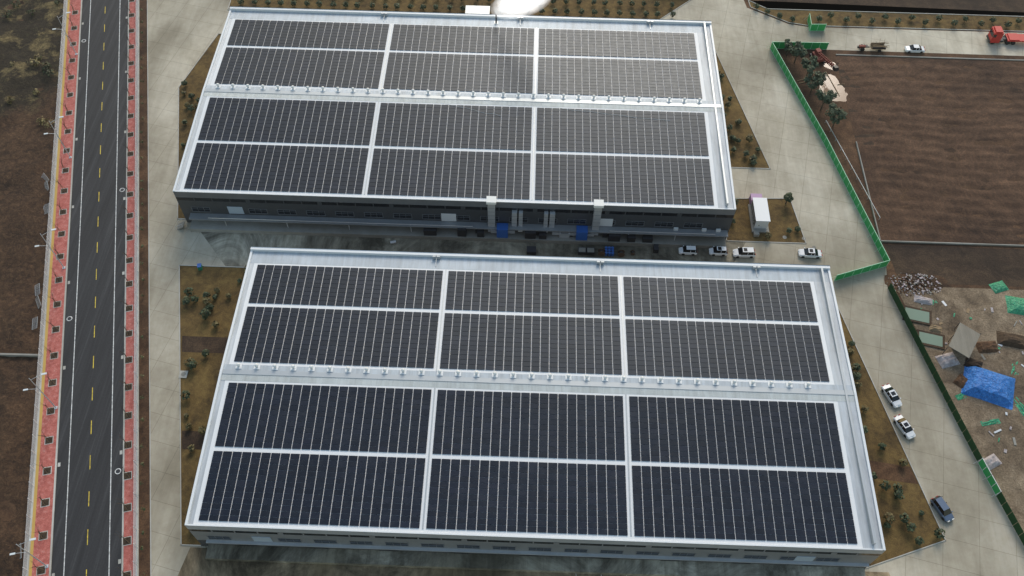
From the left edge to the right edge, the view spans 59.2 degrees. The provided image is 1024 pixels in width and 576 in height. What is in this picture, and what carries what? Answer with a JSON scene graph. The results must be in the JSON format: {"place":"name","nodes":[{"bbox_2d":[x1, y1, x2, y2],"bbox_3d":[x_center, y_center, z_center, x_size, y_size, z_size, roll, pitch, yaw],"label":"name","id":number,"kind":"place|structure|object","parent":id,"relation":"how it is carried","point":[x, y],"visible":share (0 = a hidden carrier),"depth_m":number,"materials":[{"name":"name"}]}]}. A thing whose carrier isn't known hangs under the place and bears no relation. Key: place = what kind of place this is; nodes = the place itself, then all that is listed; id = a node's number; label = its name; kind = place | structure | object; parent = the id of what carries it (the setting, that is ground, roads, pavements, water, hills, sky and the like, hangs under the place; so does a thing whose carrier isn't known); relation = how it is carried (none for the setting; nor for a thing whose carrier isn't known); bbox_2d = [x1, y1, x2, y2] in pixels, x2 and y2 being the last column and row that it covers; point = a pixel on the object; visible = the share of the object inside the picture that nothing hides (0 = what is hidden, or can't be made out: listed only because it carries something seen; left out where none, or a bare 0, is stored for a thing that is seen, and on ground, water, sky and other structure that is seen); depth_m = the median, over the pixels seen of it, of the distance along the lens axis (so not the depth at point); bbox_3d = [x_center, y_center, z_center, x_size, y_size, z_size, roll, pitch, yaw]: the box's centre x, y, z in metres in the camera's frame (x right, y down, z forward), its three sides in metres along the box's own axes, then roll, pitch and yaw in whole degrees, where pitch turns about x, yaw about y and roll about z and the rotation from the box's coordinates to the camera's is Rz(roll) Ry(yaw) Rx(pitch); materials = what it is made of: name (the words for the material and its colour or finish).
{"place":"outdoors","nodes":[
{"label":"outdoors","id":0,"kind":"place"},
{"bbox_2d":[0,0,65,575],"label":"terrain","id":1,"kind":"structure","parent":0,"point":[26,147],"depth_m":187.29,"materials":[{"name":"brown soil"}]},
{"bbox_2d":[2,0,59,127],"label":"scrub","id":2,"kind":"object","parent":1,"relation":"on","point":[35,90],"visible":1,"depth_m":212.57,"materials":[{"name":"plant"}]},
{"bbox_2d":[29,168,54,344],"bbox_3d":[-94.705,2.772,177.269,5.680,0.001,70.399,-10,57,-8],"label":"shrubs","id":3,"kind":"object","parent":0,"point":[38,329],"depth_m":175.57,"materials":[{"name":"plant"}]},
{"bbox_2d":[51,0,127,575],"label":"road asphalt","id":4,"kind":"structure","parent":0,"point":[93,518],"depth_m":175.37,"materials":[{"name":"grey asphalt"}]},
{"bbox_2d":[52,0,127,575],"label":"road markings","id":5,"kind":"object","parent":4,"relation":"on","point":[118,470],"visible":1,"depth_m":175.05,"materials":[{"name":"white paint"}]},
{"bbox_2d":[0,0,1023,521],"bbox_3d":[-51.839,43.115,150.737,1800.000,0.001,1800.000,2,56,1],"label":"ground","id":6,"kind":"structure","parent":0,"point":[8,510],"depth_m":203.43,"materials":[{"name":"brown soil"}]},
{"bbox_2d":[0,353,40,356],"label":"pipe","id":7,"kind":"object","parent":6,"relation":"on","point":[17,355],"depth_m":169.87,"materials":[{"name":"grey metal"}]},
{"bbox_2d":[26,0,138,575],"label":"pavements","id":8,"kind":"structure","parent":6,"relation":"on","point":[42,519],"depth_m":174.43,"materials":[{"name":"red brick"}]},
{"bbox_2d":[10,538,48,567],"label":"street lamp","id":9,"kind":"object","parent":8,"relation":"on","point":[47,565],"visible":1,"depth_m":141.86,"materials":[{"name":"grey metal"}]},
{"bbox_2d":[23,372,57,408],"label":"street lamp","id":10,"kind":"object","parent":8,"relation":"on","point":[55,407],"visible":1,"depth_m":158.12,"materials":[{"name":"grey metal"}]},
{"bbox_2d":[22,0,66,575],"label":"tactile paving","id":11,"kind":"structure","parent":8,"relation":"on","point":[49,241],"depth_m":176.38,"materials":[{"name":"white"}]},
{"bbox_2d":[35,228,65,268],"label":"street lamp","id":12,"kind":"object","parent":8,"relation":"on","point":[51,249],"visible":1,"depth_m":175.86,"materials":[{"name":"grey metal"}]},
{"bbox_2d":[44,116,71,157],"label":"street lamp","id":13,"kind":"object","parent":8,"relation":"on","point":[58,136],"visible":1,"depth_m":191.74,"materials":[{"name":"grey metal"}]},
{"bbox_2d":[52,12,77,54],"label":"street lamp","id":14,"kind":"object","parent":8,"relation":"on","point":[66,34],"visible":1,"depth_m":210.35,"materials":[{"name":"grey metal"}]},
{"bbox_2d":[31,1,133,575],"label":"street trees","id":15,"kind":"object","parent":8,"relation":"on","point":[118,274],"visible":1,"depth_m":180.99,"materials":[{"name":"green plant"}]},
{"bbox_2d":[36,0,134,575],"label":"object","id":16,"kind":"object","parent":8,"relation":"on","point":[126,477],"visible":0.98,"depth_m":173.92,"materials":[{"name":"soil"}]},
{"bbox_2d":[133,0,138,575],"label":"railing","id":17,"kind":"object","parent":8,"relation":"on","point":[136,299],"visible":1,"depth_m":175.68,"materials":[{"name":"white metal"}]},
{"bbox_2d":[139,0,149,575],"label":"verge","id":18,"kind":"structure","parent":6,"relation":"on","point":[144,502],"depth_m":175.81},
{"bbox_2d":[139,0,144,575],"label":"verge plants","id":19,"kind":"object","parent":18,"relation":"on","point":[142,419],"visible":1,"depth_m":181.34,"materials":[{"name":"green plant"}]},
{"bbox_2d":[229,0,688,18],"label":"bed","id":20,"kind":"object","parent":6,"relation":"on","point":[614,7],"visible":0.5,"depth_m":228.01,"materials":[{"name":"brown soil"}]},
{"bbox_2d":[465,5,489,13],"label":"sheds","id":21,"kind":"object","parent":20,"relation":"on","point":[470,9],"visible":0.46,"depth_m":223.15,"materials":[{"name":"grey"}]},
{"bbox_2d":[148,0,1023,575],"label":"yard concrete","id":22,"kind":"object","parent":6,"relation":"on","point":[982,536],"visible":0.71,"depth_m":185.68,"materials":[{"name":"grey concrete"}]},
{"bbox_2d":[175,218,184,229],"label":"platform stairs","id":23,"kind":"structure","parent":22,"relation":"on","point":[180,225],"depth_m":187.40,"materials":[{"name":"grey concrete"}]},
{"bbox_2d":[178,34,220,217],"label":"bed","id":24,"kind":"object","parent":22,"relation":"on","point":[196,77],"visible":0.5,"depth_m":210.13,"materials":[{"name":"brown soil"}]},
{"bbox_2d":[180,266,244,544],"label":"bed","id":25,"kind":"object","parent":22,"relation":"on","point":[199,383],"visible":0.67,"depth_m":173.25,"materials":[{"name":"brown soil"}]},
{"bbox_2d":[182,431,204,449],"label":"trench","id":26,"kind":"object","parent":25,"relation":"on","point":[196,438],"visible":0.5,"depth_m":161.36,"materials":[{"name":"brown soil"}]},
{"bbox_2d":[182,336,227,352],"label":"paved path","id":27,"kind":"structure","parent":25,"relation":"on","point":[197,344],"depth_m":172.34,"materials":[{"name":"brown soil"}]},
{"bbox_2d":[180,0,1021,544],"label":"bed shrubs","id":28,"kind":"object","parent":25,"relation":"on","point":[192,364],"visible":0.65,"depth_m":199.99,"materials":[{"name":"green plant"}]},
{"bbox_2d":[173,6,735,248],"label":"factory walls","id":29,"kind":"structure","parent":22,"relation":"on","point":[198,209],"depth_m":184.52,"materials":[{"name":"grey metal"}]},
{"bbox_2d":[173,7,735,209],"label":"roof","id":30,"kind":"structure","parent":29,"relation":"on","point":[709,105],"depth_m":194.78,"materials":[{"name":"grey metal"}]},
{"bbox_2d":[184,19,713,204],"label":"solar panels","id":31,"kind":"object","parent":30,"relation":"on","point":[565,41],"visible":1,"depth_m":191.05,"materials":[{"name":"black glass"}]},
{"bbox_2d":[208,196,720,255],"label":"facade ducts","id":32,"kind":"object","parent":29,"relation":"attached to","point":[503,231],"visible":0.98,"depth_m":184.50,"materials":[{"name":"silver metal"}]},
{"bbox_2d":[201,232,745,266],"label":"dirty yard","id":33,"kind":"structure","parent":22,"relation":"on","point":[231,249],"depth_m":185.79,"materials":[{"name":"concrete"}]},
{"bbox_2d":[678,245,696,255],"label":"car","id":34,"kind":"object","parent":33,"relation":"on","point":[688,250],"visible":1,"depth_m":184.54,"materials":[{"name":"white metal"}]},
{"bbox_2d":[709,246,727,255],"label":"hatchback car","id":35,"kind":"object","parent":33,"relation":"on","point":[718,251],"visible":1,"depth_m":184.54,"materials":[{"name":"white metal"}]},
{"bbox_2d":[178,236,815,575],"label":"yard clutter","id":36,"kind":"object","parent":22,"relation":"on","point":[531,250],"visible":1,"depth_m":184.55,"materials":[{"name":"grey"}]},
{"bbox_2d":[178,547,889,575],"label":"dirty yard","id":37,"kind":"structure","parent":22,"relation":"on","point":[196,563],"depth_m":148.69,"materials":[{"name":"grey concrete"}]},
{"bbox_2d":[186,246,883,575],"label":"factory walls","id":38,"kind":"structure","parent":22,"relation":"on","point":[600,557],"depth_m":147.69,"materials":[{"name":"grey metal"}]},
{"bbox_2d":[185,247,885,550],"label":"roof","id":39,"kind":"structure","parent":38,"relation":"on","point":[838,389],"depth_m":156.21,"materials":[{"name":"white metal"}]},
{"bbox_2d":[199,265,857,543],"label":"solar panels","id":40,"kind":"object","parent":39,"relation":"on","point":[557,402],"visible":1,"depth_m":152.77,"materials":[{"name":"glass"}]},
{"bbox_2d":[147,0,1023,575],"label":"bed kerbs","id":41,"kind":"structure","parent":22,"relation":"on","point":[727,240],"depth_m":187.50,"materials":[{"name":"grey concrete"}]},
{"bbox_2d":[716,54,768,167],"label":"bed","id":42,"kind":"object","parent":22,"relation":"on","point":[742,130],"visible":0.33,"depth_m":204.61,"materials":[{"name":"brown soil"}]},
{"bbox_2d":[732,247,755,257],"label":"suv","id":43,"kind":"object","parent":22,"relation":"on","point":[749,252],"visible":1,"depth_m":184.32,"materials":[{"name":"white metal"}]},
{"bbox_2d":[727,199,804,242],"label":"planting bed","id":44,"kind":"object","parent":22,"relation":"on","point":[783,218],"visible":0.67,"depth_m":189.97,"materials":[{"name":"brown soil"}]},
{"bbox_2d":[748,193,770,236],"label":"shed","id":45,"kind":"structure","parent":44,"relation":"on","point":[758,209],"depth_m":188.58,"materials":[{"name":"white metal"}]},
{"bbox_2d":[784,192,793,203],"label":"corner tree","id":46,"kind":"object","parent":44,"relation":"on","point":[788,197],"visible":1,"depth_m":190.91,"materials":[{"name":"green plant"}]},
{"bbox_2d":[798,247,821,258],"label":"sedan car","id":47,"kind":"object","parent":22,"relation":"on","point":[810,252],"visible":1,"depth_m":184.71,"materials":[{"name":"white metal"}]},
{"bbox_2d":[805,13,826,30],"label":"hoarding","id":48,"kind":"object","parent":22,"relation":"on","point":[816,27],"visible":1,"depth_m":223.53,"materials":[{"name":"green metal"}]},
{"bbox_2d":[770,41,889,280],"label":"hoarding","id":49,"kind":"object","parent":22,"relation":"on","point":[774,46],"visible":0.94,"depth_m":199.28,"materials":[{"name":"green metal"}]},
{"bbox_2d":[857,41,888,51],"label":"tractor cart","id":50,"kind":"object","parent":22,"relation":"on","point":[879,46],"visible":1,"depth_m":219.51,"materials":[{"name":"red"}]},
{"bbox_2d":[838,309,944,565],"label":"bed","id":51,"kind":"object","parent":22,"relation":"on","point":[899,539],"visible":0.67,"depth_m":157.42,"materials":[{"name":"brown soil"}]},
{"bbox_2d":[869,460,917,483],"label":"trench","id":52,"kind":"object","parent":51,"relation":"on","point":[891,472],"visible":0.5,"depth_m":159.26,"materials":[{"name":"brown soil"}]},
{"bbox_2d":[881,383,901,407],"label":"sedan car","id":53,"kind":"object","parent":22,"relation":"on","point":[890,393],"visible":1,"depth_m":166.36,"materials":[{"name":"white metal"}]},
{"bbox_2d":[893,414,915,439],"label":"sedan car","id":54,"kind":"object","parent":22,"relation":"on","point":[903,424],"visible":1,"depth_m":162.88,"materials":[{"name":"white metal"}]},
{"bbox_2d":[904,44,925,52],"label":"sedan car","id":55,"kind":"object","parent":22,"relation":"on","point":[915,48],"visible":1,"depth_m":219.49,"materials":[{"name":"white metal"}]},
{"bbox_2d":[888,283,981,461],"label":"fence","id":56,"kind":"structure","parent":22,"relation":"on","point":[939,382],"depth_m":169.18,"materials":[{"name":"green metal"}]},
{"bbox_2d":[930,496,953,522],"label":"mpv car","id":57,"kind":"object","parent":22,"relation":"on","point":[941,506],"visible":1,"depth_m":154.25,"materials":[{"name":"blue"}]},
{"bbox_2d":[973,458,1001,496],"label":"fence panel","id":58,"kind":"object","parent":22,"relation":"on","point":[991,480],"depth_m":157.84,"materials":[{"name":"green metal"}]},
{"bbox_2d":[986,26,1023,44],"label":"red truck","id":59,"kind":"object","parent":22,"relation":"on","point":[995,34],"visible":1,"depth_m":221.04,"materials":[{"name":"red metal"}]},
{"bbox_2d":[996,492,1023,544],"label":"fence","id":60,"kind":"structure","parent":22,"relation":"on","point":[1011,515],"depth_m":153.92,"materials":[{"name":"green metal"}]},
{"bbox_2d":[778,50,877,234],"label":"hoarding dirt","id":61,"kind":"structure","parent":6,"relation":"on","point":[842,130],"depth_m":206.15,"materials":[{"name":"brown soil"}]},
{"bbox_2d":[784,39,794,55],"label":"tree","id":62,"kind":"object","parent":61,"relation":"on","point":[787,44],"visible":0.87,"depth_m":216.43,"materials":[{"name":"green plant"}]},
{"bbox_2d":[788,41,807,62],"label":"tree","id":63,"kind":"object","parent":61,"relation":"on","point":[800,50],"visible":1,"depth_m":214.14,"materials":[{"name":"green plant"}]},
{"bbox_2d":[801,55,818,75],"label":"tree","id":64,"kind":"object","parent":61,"relation":"on","point":[813,64],"visible":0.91,"depth_m":211.64,"materials":[{"name":"green plant"}]},
{"bbox_2d":[803,67,827,91],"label":"tree","id":65,"kind":"object","parent":61,"relation":"on","point":[818,78],"visible":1,"depth_m":208.26,"materials":[{"name":"green plant"}]},
{"bbox_2d":[797,62,843,95],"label":"debris","id":66,"kind":"object","parent":61,"relation":"on","point":[830,80],"visible":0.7,"depth_m":213.66,"materials":[{"name":"brown"}]},
{"bbox_2d":[809,48,838,70],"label":"excavator","id":67,"kind":"object","parent":61,"relation":"on","point":[821,56],"visible":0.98,"depth_m":216.35,"materials":[{"name":"red metal"}]},
{"bbox_2d":[815,88,836,109],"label":"tree","id":68,"kind":"object","parent":61,"relation":"on","point":[827,98],"visible":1,"depth_m":205.18,"materials":[{"name":"green plant"}]},
{"bbox_2d":[823,62,835,69],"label":"rubble","id":69,"kind":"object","parent":61,"relation":"on","point":[826,65],"depth_m":217.23,"materials":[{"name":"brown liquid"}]},
{"bbox_2d":[825,102,847,126],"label":"tree","id":70,"kind":"object","parent":61,"relation":"on","point":[833,112],"visible":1,"depth_m":202.04,"materials":[{"name":"green plant"}]},
{"bbox_2d":[825,120,879,218],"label":"pole","id":71,"kind":"object","parent":61,"relation":"on","point":[853,169],"visible":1,"depth_m":197.66,"materials":[{"name":"grey"}]},
{"bbox_2d":[749,0,1023,30],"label":"planting strip","id":72,"kind":"object","parent":6,"relation":"on","point":[840,15],"depth_m":227.61,"materials":[{"name":"brown soil"}]},
{"bbox_2d":[765,0,1023,11],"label":"soil band","id":73,"kind":"object","parent":6,"relation":"on","point":[1003,5],"visible":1,"depth_m":230.37,"materials":[{"name":"brown soil"}]},
{"bbox_2d":[884,274,947,296],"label":"ground debris","id":74,"kind":"object","parent":6,"relation":"on","point":[943,281],"depth_m":182.25,"materials":[{"name":"grey stone"}]},
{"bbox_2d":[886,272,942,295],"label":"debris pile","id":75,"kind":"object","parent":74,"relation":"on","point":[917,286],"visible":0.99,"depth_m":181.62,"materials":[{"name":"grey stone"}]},
{"bbox_2d":[819,74,847,101],"bbox_3d":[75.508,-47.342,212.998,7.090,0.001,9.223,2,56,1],"label":"sand pile","id":76,"kind":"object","parent":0,"point":[827,85],"depth_m":213.02,"materials":[{"name":"beige sand"}]},
{"bbox_2d":[835,56,1023,244],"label":"field","id":77,"kind":"structure","parent":0,"point":[932,213],"depth_m":203.01,"materials":[{"name":"brown soil"}]},
{"bbox_2d":[837,62,880,144],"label":"debris","id":78,"kind":"object","parent":77,"relation":"on","point":[852,110],"visible":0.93,"depth_m":207.56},
{"bbox_2d":[885,245,1023,286],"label":"dirt ground","id":79,"kind":"structure","parent":0,"point":[968,266],"depth_m":184.82,"materials":[{"name":"brown soil"}]},
{"bbox_2d":[897,287,1023,534],"bbox_3d":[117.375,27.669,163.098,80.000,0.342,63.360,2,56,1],"label":"dirt ground","id":80,"kind":"structure","parent":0,"point":[986,324],"depth_m":172.54,"materials":[{"name":"brown soil"}]},
{"bbox_2d":[902,281,1023,469],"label":"debris","id":81,"kind":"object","parent":80,"relation":"on","point":[976,380],"visible":0.99,"depth_m":171.37,"materials":[{"name":"blue"}]}
]}

